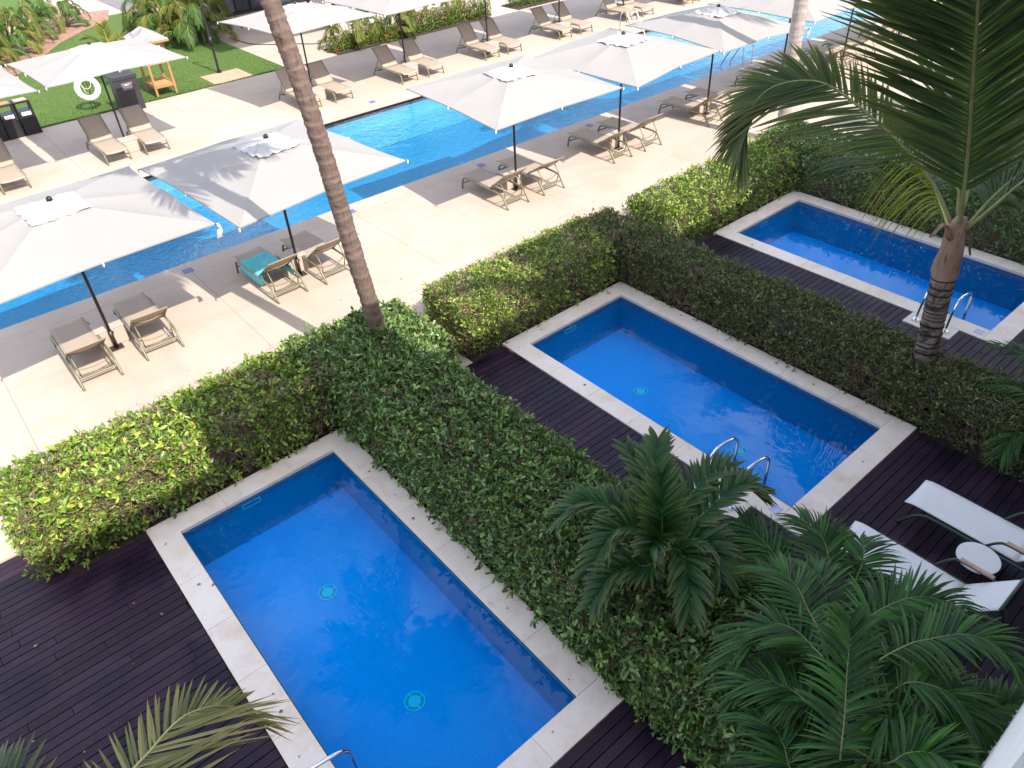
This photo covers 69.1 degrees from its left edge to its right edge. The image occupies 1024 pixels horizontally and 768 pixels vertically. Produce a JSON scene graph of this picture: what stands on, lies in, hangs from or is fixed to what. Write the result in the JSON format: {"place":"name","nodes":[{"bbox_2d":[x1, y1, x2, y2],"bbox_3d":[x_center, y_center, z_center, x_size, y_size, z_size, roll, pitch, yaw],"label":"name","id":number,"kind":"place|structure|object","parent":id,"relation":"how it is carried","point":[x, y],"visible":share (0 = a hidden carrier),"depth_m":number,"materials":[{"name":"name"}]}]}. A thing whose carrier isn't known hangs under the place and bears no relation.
{"place":"outdoors","nodes":[
{"label":"outdoors","id":0,"kind":"place"},
{"bbox_2d":[44,0,132,14],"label":"garden path","id":1,"kind":"structure","parent":0,"point":[113,7],"depth_m":38.23,"materials":[{"name":"concrete"}]},
{"bbox_2d":[0,0,283,127],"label":"lawn","id":2,"kind":"structure","parent":0,"point":[114,21],"depth_m":27.58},
{"bbox_2d":[0,10,108,75],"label":"planting bed","id":3,"kind":"object","parent":2,"relation":"on","point":[73,28],"visible":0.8,"depth_m":33.44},
{"bbox_2d":[0,27,31,62],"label":"garden palm","id":4,"kind":"object","parent":3,"relation":"on","point":[13,57],"visible":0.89,"depth_m":28.87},
{"bbox_2d":[0,7,54,54],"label":"garden palm","id":5,"kind":"object","parent":3,"relation":"on","point":[22,34],"visible":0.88,"depth_m":30.55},
{"bbox_2d":[0,0,61,42],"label":"garden palm","id":6,"kind":"object","parent":3,"relation":"on","point":[25,10],"visible":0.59,"depth_m":32.33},
{"bbox_2d":[30,0,90,33],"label":"garden palm","id":7,"kind":"object","parent":3,"relation":"on","point":[63,11],"visible":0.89,"depth_m":33.96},
{"bbox_2d":[79,19,126,71],"bbox_3d":[-13.957,-11.508,25.919,1.854,2.178,1.992,-29,45,-29],"label":"coconut palm","id":8,"kind":"object","parent":2,"relation":"on","point":[104,31],"visible":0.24,"depth_m":25.58,"materials":[{"name":"green plant"}]},
{"bbox_2d":[120,0,175,36],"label":"garden palm","id":9,"kind":"object","parent":2,"relation":"on","point":[129,14],"visible":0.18,"depth_m":31.35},
{"bbox_2d":[123,26,177,96],"bbox_3d":[-12.106,-10.903,25.049,1.040,2.060,1.480,-28,45,-28],"label":"towel cart","id":10,"kind":"object","parent":2,"relation":"on","point":[147,36],"visible":0.67,"depth_m":24.75,"materials":[{"name":"brown wood"}]},
{"bbox_2d":[120,0,221,44],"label":"garden palm","id":11,"kind":"object","parent":2,"relation":"on","point":[147,20],"visible":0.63,"depth_m":30.26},
{"bbox_2d":[124,0,230,37],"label":"garden palm","id":12,"kind":"object","parent":2,"relation":"on","point":[216,4],"visible":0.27,"depth_m":31.83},
{"bbox_2d":[153,0,244,48],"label":"garden palm","id":13,"kind":"object","parent":2,"relation":"on","point":[191,5],"visible":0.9,"depth_m":29.78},
{"bbox_2d":[201,68,252,84],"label":"shower slab","id":14,"kind":"structure","parent":2,"relation":"on","point":[226,76],"depth_m":26.84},
{"bbox_2d":[200,3,221,72],"bbox_3d":[-10.723,-12.352,26.598,0.345,2.307,0.200,-16,40,-15],"label":"outdoor shower","id":15,"kind":"object","parent":14,"relation":"on","point":[209,36],"visible":1,"depth_m":26.48,"materials":[{"name":"black metal"}]},
{"bbox_3d":[-13.758,-9.497,24.145,0.120,1.160,0.089,-29,45,-29],"label":"lifebuoy stand","id":16,"kind":"object","parent":2,"relation":"on","visible":0},
{"bbox_2d":[74,78,100,100],"bbox_3d":[-13.707,-9.552,24.017,0.776,0.756,0.326,-29,45,-29],"label":"lifebuoy","id":17,"kind":"object","parent":16,"relation":"hanging from","point":[95,95],"visible":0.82,"depth_m":23.99,"materials":[{"name":"white plastic"}]},
{"bbox_2d":[121,0,565,65],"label":"courtyard","id":18,"kind":"structure","parent":0,"point":[272,54],"depth_m":31.09,"materials":[{"name":"concrete"}]},
{"bbox_2d":[130,0,310,20],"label":"pavilion","id":19,"kind":"structure","parent":18,"relation":"on","point":[237,7],"depth_m":35.12,"materials":[{"name":"brown metal"}]},
{"bbox_2d":[233,0,249,11],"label":"window","id":20,"kind":"structure","parent":19,"relation":"in","point":[239,5],"depth_m":35.01,"materials":[{"name":"black glass"}]},
{"bbox_2d":[306,0,382,32],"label":"cabana","id":21,"kind":"object","parent":18,"relation":"on","point":[321,2],"visible":0.07,"depth_m":32.08,"materials":[{"name":"white metal"}]},
{"bbox_2d":[323,0,556,54],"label":"flower bed soil","id":22,"kind":"structure","parent":18,"relation":"on","point":[519,7],"depth_m":31.00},
{"bbox_2d":[325,33,345,52],"bbox_3d":[-6.839,-13.219,28.826,0.832,0.701,0.717,-29,45,-29],"label":"flowering shrub","id":23,"kind":"object","parent":22,"relation":"on","point":[334,46],"visible":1,"depth_m":28.74,"materials":[{"name":"green plant"}]},
{"bbox_2d":[339,30,356,49],"bbox_3d":[-6.440,-13.439,29.061,0.814,0.739,0.668,-29,45,-29],"label":"flowering shrub","id":24,"kind":"object","parent":22,"relation":"on","point":[347,38],"visible":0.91,"depth_m":28.99,"materials":[{"name":"green plant"}]},
{"bbox_2d":[317,9,383,49],"bbox_3d":[-6.373,-14.092,29.449,2.374,1.454,2.454,9,40,16],"label":"garden palm","id":25,"kind":"object","parent":22,"relation":"on","point":[355,28],"visible":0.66,"depth_m":29.01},
{"bbox_2d":[351,10,416,41],"bbox_3d":[-5.302,-14.826,30.193,2.743,1.625,2.653,-6,38,-4],"label":"garden palm","id":26,"kind":"object","parent":22,"relation":"on","point":[375,28],"visible":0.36,"depth_m":29.75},
{"bbox_2d":[377,19,393,41],"bbox_3d":[-5.145,-14.085,29.686,0.881,0.875,0.713,-29,45,-29],"label":"flowering shrub","id":27,"kind":"object","parent":22,"relation":"on","point":[384,26],"visible":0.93,"depth_m":29.61,"materials":[{"name":"green plant"}]},
{"bbox_2d":[374,6,433,33],"bbox_3d":[-4.382,-15.411,30.922,2.513,1.540,2.599,-22,42,-23],"label":"garden palm","id":28,"kind":"object","parent":22,"relation":"on","point":[424,11],"visible":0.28,"depth_m":30.21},
{"bbox_2d":[416,8,435,32],"bbox_3d":[-3.612,-15.036,30.726,0.907,0.930,0.743,-29,45,-29],"label":"flowering shrub","id":29,"kind":"object","parent":22,"relation":"on","point":[426,25],"visible":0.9,"depth_m":30.65,"materials":[{"name":"green plant"}]},
{"bbox_2d":[428,7,444,29],"bbox_3d":[-3.234,-15.239,30.960,0.875,0.919,0.648,-29,45,-29],"label":"flowering shrub","id":30,"kind":"object","parent":22,"relation":"on","point":[436,16],"visible":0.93,"depth_m":30.89,"materials":[{"name":"green plant"}]},
{"bbox_2d":[437,3,453,26],"bbox_3d":[-2.808,-15.504,31.198,0.823,1.006,0.679,-29,45,-29],"label":"flowering shrub","id":31,"kind":"object","parent":22,"relation":"on","point":[445,13],"visible":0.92,"depth_m":31.13,"materials":[{"name":"green plant"}]},
{"bbox_2d":[424,0,491,22],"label":"garden palm","id":32,"kind":"object","parent":22,"relation":"on","point":[457,3],"visible":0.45,"depth_m":31.73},
{"bbox_2d":[465,0,483,19],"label":"flowering shrub","id":33,"kind":"object","parent":22,"relation":"on","point":[473,10],"visible":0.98,"depth_m":31.90,"materials":[{"name":"green plant"}]},
{"bbox_2d":[0,0,983,563],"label":"pool terrace","id":34,"kind":"structure","parent":0,"point":[222,312],"depth_m":17.15,"materials":[{"name":"concrete"}]},
{"bbox_2d":[0,100,25,139],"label":"recycling bin","id":35,"kind":"object","parent":34,"relation":"on","point":[12,125],"visible":0.96,"depth_m":22.34,"materials":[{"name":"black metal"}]},
{"bbox_2d":[0,138,31,194],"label":"sun lounger","id":36,"kind":"object","parent":34,"relation":"on","point":[11,170],"visible":1,"depth_m":19.57,"materials":[{"name":"fabric"}]},
{"bbox_2d":[0,66,39,98],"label":"parasol","id":37,"kind":"object","parent":34,"relation":"on","point":[11,85],"visible":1,"depth_m":18.14,"materials":[{"name":"white fabric"}]},
{"bbox_2d":[9,97,42,135],"bbox_3d":[-14.797,-8.160,22.657,0.440,0.998,0.452,-30,46,-30],"label":"recycling bin","id":38,"kind":"object","parent":34,"relation":"on","point":[28,119],"visible":0.92,"depth_m":22.55,"materials":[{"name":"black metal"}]},
{"bbox_2d":[48,317,123,390],"bbox_3d":[-7.512,-0.736,12.905,0.672,0.801,1.887,-29,45,-29],"label":"sun lounger","id":39,"kind":"object","parent":34,"relation":"on","point":[74,337],"visible":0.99,"depth_m":12.96,"materials":[{"name":"fabric"}]},
{"bbox_2d":[5,37,187,136],"bbox_3d":[-11.126,-7.912,20.541,3.580,2.900,3.580,-32,46,-31],"label":"parasol","id":40,"kind":"object","parent":34,"relation":"on","point":[88,60],"visible":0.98,"depth_m":19.39,"materials":[{"name":"white fabric"}]},
{"bbox_2d":[77,113,131,165],"bbox_3d":[-11.448,-6.873,20.869,0.672,0.920,1.887,-31,46,-30],"label":"sun lounger","id":41,"kind":"object","parent":34,"relation":"on","point":[96,130],"visible":1,"depth_m":21.01,"materials":[{"name":"fabric"}]},
{"bbox_2d":[88,315,128,349],"bbox_3d":[-7.294,-0.938,13.473,0.490,0.364,0.420,-29,45,-29],"label":"side table","id":42,"kind":"object","parent":34,"relation":"on","point":[115,324],"visible":0.86,"depth_m":13.36,"materials":[{"name":"stone"}]},
{"bbox_2d":[0,165,218,351],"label":"parasol","id":43,"kind":"object","parent":34,"relation":"on","point":[51,236],"visible":1,"depth_m":11.49,"materials":[{"name":"fabric"}]},
{"bbox_2d":[105,70,145,108],"bbox_3d":[-12.464,-9.459,24.049,0.760,1.104,0.580,-30,46,-30],"label":"towel bin","id":44,"kind":"object","parent":34,"relation":"on","point":[125,88],"visible":0.99,"depth_m":23.81,"materials":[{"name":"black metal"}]},
{"bbox_2d":[117,134,141,152],"bbox_3d":[-10.917,-6.842,21.216,0.490,0.364,0.420,-29,45,-29],"label":"side table","id":45,"kind":"object","parent":34,"relation":"on","point":[131,143],"visible":0.9,"depth_m":21.10,"materials":[{"name":"plastic"}]},
{"bbox_2d":[118,104,169,154],"bbox_3d":[-10.590,-7.329,21.385,0.672,0.920,1.887,-29,45,-28],"label":"sun lounger","id":46,"kind":"object","parent":34,"relation":"on","point":[138,123],"visible":0.98,"depth_m":21.54,"materials":[{"name":"fabric"}]},
{"bbox_2d":[111,292,184,360],"bbox_3d":[-6.726,-1.284,13.496,0.672,0.858,1.887,-29,45,-28],"label":"sun lounger","id":47,"kind":"object","parent":34,"relation":"on","point":[138,310],"visible":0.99,"depth_m":13.51,"materials":[{"name":"fabric"}]},
{"bbox_2d":[232,246,308,303],"bbox_3d":[-4.891,-2.409,14.789,0.672,0.858,1.887,-31,46,-30],"label":"sun lounger","id":48,"kind":"object","parent":34,"relation":"on","point":[279,263],"visible":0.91,"depth_m":14.53,"materials":[{"name":"fabric"}]},
{"bbox_2d":[240,251,294,286],"bbox_3d":[-4.932,-2.344,14.905,0.674,0.308,1.040,-31,46,-30],"label":"towel","id":49,"kind":"object","parent":48,"relation":"on","point":[257,264],"visible":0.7,"depth_m":14.93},
{"bbox_2d":[137,118,408,277],"bbox_3d":[-4.387,-3.375,14.305,3.550,2.900,3.550,29,48,34],"label":"parasol","id":50,"kind":"object","parent":34,"relation":"on","point":[243,181],"visible":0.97,"depth_m":13.16,"materials":[{"name":"white fabric"}]},
{"bbox_2d":[276,247,308,275],"bbox_3d":[-4.497,-2.516,15.271,0.490,0.364,0.420,-29,45,-29],"label":"side table","id":51,"kind":"object","parent":34,"relation":"on","point":[304,264],"visible":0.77,"depth_m":15.18,"materials":[{"name":"stone"}]},
{"bbox_2d":[217,1,377,86],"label":"parasol","id":52,"kind":"object","parent":34,"relation":"on","point":[302,17],"visible":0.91,"depth_m":22.38,"materials":[{"name":"fabric"}]},
{"bbox_2d":[275,67,322,106],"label":"sun lounger","id":53,"kind":"object","parent":34,"relation":"on","point":[282,74],"visible":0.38,"depth_m":23.91,"materials":[{"name":"fabric"}]},
{"bbox_2d":[279,230,347,284],"bbox_3d":[-4.088,-2.846,15.285,0.672,0.858,1.887,-31,46,-30],"label":"sun lounger","id":54,"kind":"object","parent":34,"relation":"on","point":[310,245],"visible":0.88,"depth_m":15.31,"materials":[{"name":"fabric"}]},
{"bbox_2d":[312,86,326,100],"bbox_3d":[-6.342,-9.423,24.156,0.490,0.364,0.420,-29,45,-29],"label":"side table","id":55,"kind":"object","parent":34,"relation":"on","point":[320,91],"visible":0.59,"depth_m":24.05,"materials":[{"name":"stone"}]},
{"bbox_2d":[305,60,353,102],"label":"sun lounger","id":56,"kind":"object","parent":34,"relation":"on","point":[320,74],"visible":0.89,"depth_m":24.45,"materials":[{"name":"fabric"}]},
{"bbox_2d":[322,0,451,62],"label":"parasol","id":57,"kind":"object","parent":34,"relation":"on","point":[385,7],"visible":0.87,"depth_m":23.61,"materials":[{"name":"fabric"}]},
{"bbox_2d":[371,44,418,84],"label":"sun lounger","id":58,"kind":"object","parent":34,"relation":"on","point":[385,57],"visible":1,"depth_m":25.69,"materials":[{"name":"fabric"}]},
{"bbox_2d":[398,38,443,76],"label":"sun lounger","id":59,"kind":"object","parent":34,"relation":"on","point":[413,53],"visible":0.91,"depth_m":26.23,"materials":[{"name":"fabric"}]},
{"bbox_2d":[0,8,876,329],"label":"swimming pool","id":60,"kind":"structure","parent":34,"relation":"in","point":[426,138],"depth_m":22.79,"materials":[{"name":"liquid"}]},
{"bbox_2d":[456,22,499,60],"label":"sun lounger","id":61,"kind":"object","parent":34,"relation":"on","point":[469,36],"visible":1,"depth_m":27.51,"materials":[{"name":"fabric"}]},
{"bbox_2d":[461,167,529,210],"bbox_3d":[-0.450,-4.873,17.592,0.672,0.858,1.887,-29,45,-29],"label":"sun lounger","id":62,"kind":"object","parent":34,"relation":"on","point":[487,178],"visible":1,"depth_m":17.57,"materials":[{"name":"fabric"}]},
{"bbox_2d":[479,18,521,53],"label":"sun lounger","id":63,"kind":"object","parent":34,"relation":"on","point":[494,32],"visible":0.87,"depth_m":28.09,"materials":[{"name":"fabric"}]},
{"bbox_2d":[496,166,521,189],"bbox_3d":[-0.066,-5.016,18.118,0.490,0.364,0.420,-29,45,-29],"label":"side table","id":64,"kind":"object","parent":34,"relation":"on","point":[504,172],"visible":0.49,"depth_m":18.01,"materials":[{"name":"stone"}]},
{"bbox_2d":[404,54,623,190],"bbox_3d":[0.043,-5.875,17.153,3.509,2.900,3.509,-27,44,-27],"label":"parasol","id":65,"kind":"object","parent":34,"relation":"on","point":[496,97],"visible":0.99,"depth_m":16.03,"materials":[{"name":"fabric"}]},
{"bbox_2d":[498,155,564,195],"bbox_3d":[0.423,-5.327,18.149,0.672,0.801,1.887,-28,45,-28],"label":"sun lounger","id":66,"kind":"object","parent":34,"relation":"on","point":[523,162],"visible":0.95,"depth_m":18.13,"materials":[{"name":"fabric"}]},
{"bbox_2d":[529,6,572,39],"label":"sun lounger","id":67,"kind":"object","parent":34,"relation":"on","point":[541,17],"visible":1,"depth_m":29.32,"materials":[{"name":"fabric"}]},
{"bbox_2d":[551,1,593,34],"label":"sun lounger","id":68,"kind":"object","parent":34,"relation":"on","point":[565,15],"visible":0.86,"depth_m":29.82,"materials":[{"name":"fabric"}]},
{"bbox_2d":[567,127,633,163],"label":"sun lounger","id":69,"kind":"object","parent":34,"relation":"on","point":[587,135],"visible":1,"depth_m":19.46,"materials":[{"name":"fabric"}]},
{"bbox_2d":[600,128,622,149],"bbox_3d":[2.654,-6.551,19.867,0.490,0.364,0.420,-29,45,-29],"label":"side table","id":70,"kind":"object","parent":34,"relation":"on","point":[609,133],"visible":0.56,"depth_m":19.76,"materials":[{"name":"stone"}]},
{"bbox_2d":[595,0,638,21],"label":"sun lounger","id":71,"kind":"object","parent":34,"relation":"on","point":[611,6],"visible":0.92,"depth_m":31.02,"materials":[{"name":"fabric"}]},
{"bbox_2d":[533,28,721,149],"bbox_3d":[2.764,-7.409,18.902,3.469,2.900,3.469,29,48,34],"label":"parasol","id":72,"kind":"object","parent":34,"relation":"on","point":[635,60],"visible":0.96,"depth_m":17.78,"materials":[{"name":"fabric"}]},
{"bbox_2d":[596,113,662,151],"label":"sun lounger","id":73,"kind":"object","parent":34,"relation":"on","point":[610,122],"visible":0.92,"depth_m":19.93,"materials":[{"name":"fabric"}]},
{"bbox_2d":[617,0,654,16],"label":"sun lounger","id":74,"kind":"object","parent":34,"relation":"on","point":[638,5],"visible":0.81,"depth_m":31.37,"materials":[{"name":"fabric"}]},
{"bbox_2d":[658,91,724,126],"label":"sun lounger","id":75,"kind":"object","parent":34,"relation":"on","point":[682,103],"visible":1,"depth_m":21.15,"materials":[{"name":"fabric"}]},
{"bbox_2d":[689,95,709,113],"bbox_3d":[5.466,-8.137,21.674,0.490,0.364,0.420,-29,45,-29],"label":"side table","id":76,"kind":"object","parent":34,"relation":"on","point":[700,99],"visible":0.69,"depth_m":21.55,"materials":[{"name":"stone"}]},
{"bbox_2d":[685,86,742,113],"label":"sun lounger","id":77,"kind":"object","parent":34,"relation":"on","point":[697,91],"visible":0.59,"depth_m":21.92,"materials":[{"name":"fabric"}]},
{"bbox_2d":[624,4,810,114],"bbox_3d":[5.576,-8.996,20.709,3.509,2.900,3.509,-27,44,-27],"label":"parasol","id":78,"kind":"object","parent":34,"relation":"on","point":[722,28],"visible":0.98,"depth_m":19.51,"materials":[{"name":"fabric"}]},
{"bbox_2d":[706,0,870,64],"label":"parasol","id":79,"kind":"object","parent":34,"relation":"on","point":[784,9],"visible":0.67,"depth_m":21.02,"materials":[{"name":"fabric"}]},
{"bbox_2d":[776,0,808,138],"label":"coconut palm","id":80,"kind":"object","parent":34,"relation":"on","point":[797,22],"visible":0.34,"depth_m":17.78,"materials":[{"name":"beige plant"}]},
{"bbox_2d":[801,40,864,68],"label":"sun lounger","id":81,"kind":"object","parent":34,"relation":"on","point":[823,50],"visible":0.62,"depth_m":24.69,"materials":[{"name":"beige metal"}]},
{"bbox_2d":[822,36,875,58],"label":"sun lounger","id":82,"kind":"object","parent":34,"relation":"on","point":[827,41],"visible":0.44,"depth_m":25.50,"materials":[{"name":"beige metal"}]},
{"bbox_2d":[1,201,1022,760],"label":"pool wall","id":83,"kind":"structure","parent":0,"point":[535,343],"depth_m":12.49,"materials":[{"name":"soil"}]},
{"bbox_2d":[3,73,1023,767],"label":"garden soil","id":84,"kind":"structure","parent":0,"point":[707,233],"depth_m":11.23,"materials":[{"name":"soil"}]},
{"bbox_2d":[0,677,301,767],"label":"coconut palm","id":85,"kind":"object","parent":84,"relation":"on","point":[203,716],"visible":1,"depth_m":4.11,"materials":[{"name":"green plant"}]},
{"bbox_2d":[260,0,399,383],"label":"coconut palm","id":86,"kind":"object","parent":84,"relation":"on","point":[291,57],"visible":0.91,"depth_m":9.79,"materials":[{"name":"brown plant"}]},
{"bbox_2d":[0,430,697,767],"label":"wooden deck","id":87,"kind":"structure","parent":84,"relation":"on","point":[83,616],"depth_m":8.29,"materials":[{"name":"wood"}]},
{"bbox_2d":[145,428,624,767],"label":"plunge pool","id":88,"kind":"structure","parent":84,"relation":"in","point":[341,604],"depth_m":9.25,"materials":[{"name":"liquid"}]},
{"bbox_2d":[310,749,359,767],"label":"pool handrail","id":89,"kind":"object","parent":88,"relation":"attached to","point":[336,754],"visible":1,"depth_m":6.95,"materials":[{"name":"metal"}]},
{"bbox_2d":[0,296,838,767],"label":"clipped hedge","id":90,"kind":"object","parent":84,"relation":"on","point":[328,368],"visible":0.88,"depth_m":9.51,"materials":[{"name":"green plant"}]},
{"bbox_2d":[542,424,777,637],"bbox_3d":[1.538,1.764,7.942,2.608,2.191,2.101,-29,45,-29],"label":"christmas palm","id":91,"kind":"object","parent":84,"relation":"on","point":[659,516],"visible":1,"depth_m":7.45,"materials":[{"name":"plant"}]},
{"bbox_2d":[502,281,916,537],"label":"plunge pool","id":92,"kind":"structure","parent":84,"relation":"in","point":[637,369],"depth_m":12.32,"materials":[{"name":"liquid"}]},
{"bbox_2d":[705,438,770,510],"bbox_3d":[2.987,1.245,10.004,0.815,0.898,0.610,-29,45,-29],"label":"pool handrail","id":93,"kind":"object","parent":92,"relation":"on","point":[735,457],"visible":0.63,"depth_m":9.88,"materials":[{"name":"metal"}]},
{"bbox_2d":[419,205,1023,481],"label":"clipped hedge","id":94,"kind":"object","parent":84,"relation":"on","point":[601,238],"visible":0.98,"depth_m":12.48,"materials":[{"name":"green plant"}]},
{"bbox_2d":[448,346,1023,744],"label":"wooden deck","id":95,"kind":"structure","parent":84,"relation":"on","point":[562,409],"depth_m":10.00,"materials":[{"name":"wood"}]},
{"bbox_2d":[825,521,1023,665],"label":"chaise lounge","id":96,"kind":"object","parent":95,"relation":"on","point":[994,595],"visible":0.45,"depth_m":8.28,"materials":[{"name":"white fabric"}]},
{"bbox_2d":[896,480,1023,571],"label":"chaise lounge","id":97,"kind":"object","parent":95,"relation":"on","point":[988,528],"visible":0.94,"depth_m":8.99,"materials":[{"name":"white fabric"}]},
{"bbox_2d":[955,542,1000,582],"bbox_3d":[5.269,2.154,8.536,0.450,0.503,0.450,-29,45,-29],"label":"side table","id":98,"kind":"object","parent":95,"relation":"on","point":[985,558],"visible":0.74,"depth_m":8.40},
{"bbox_2d":[622,120,1023,264],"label":"clipped hedge","id":99,"kind":"object","parent":84,"relation":"on","point":[763,151],"visible":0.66,"depth_m":15.78,"materials":[{"name":"green plant"}]},
{"bbox_2d":[648,234,1023,447],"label":"wooden deck","id":100,"kind":"structure","parent":84,"relation":"on","point":[889,313],"depth_m":13.42,"materials":[{"name":"wood"}]},
{"bbox_2d":[967,339,1023,473],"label":"areca palm","id":101,"kind":"object","parent":100,"relation":"on","point":[1008,453],"visible":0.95,"depth_m":9.84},
{"bbox_2d":[702,502,971,645],"bbox_3d":[3.258,2.262,7.635,1.586,1.634,2.523,-29,45,-29],"label":"areca palm","id":102,"kind":"object","parent":84,"relation":"on","point":[755,544],"visible":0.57,"depth_m":7.37,"materials":[{"name":"plant"}]},
{"bbox_2d":[701,549,1023,767],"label":"areca palm","id":103,"kind":"object","parent":84,"relation":"on","point":[867,675],"visible":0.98,"depth_m":5.83,"materials":[{"name":"plant"}]},
{"bbox_2d":[704,0,1023,415],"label":"coconut palm","id":104,"kind":"object","parent":84,"relation":"on","point":[967,31],"visible":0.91,"depth_m":8.94,"materials":[{"name":"green plant"}]},
{"bbox_2d":[713,190,1023,346],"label":"plunge pool","id":105,"kind":"structure","parent":84,"relation":"in","point":[895,269],"depth_m":15.47,"materials":[{"name":"liquid"}]},
{"bbox_2d":[912,292,972,332],"bbox_3d":[7.449,-1.272,12.871,0.815,0.898,0.610,-29,45,-29],"label":"pool handrail","id":106,"kind":"object","parent":105,"relation":"on","point":[916,319],"visible":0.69,"depth_m":12.69,"materials":[{"name":"metal"}]},
{"bbox_2d":[982,703,1023,767],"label":"hotel","id":107,"kind":"structure","parent":84,"relation":"on","point":[1007,751],"depth_m":3.77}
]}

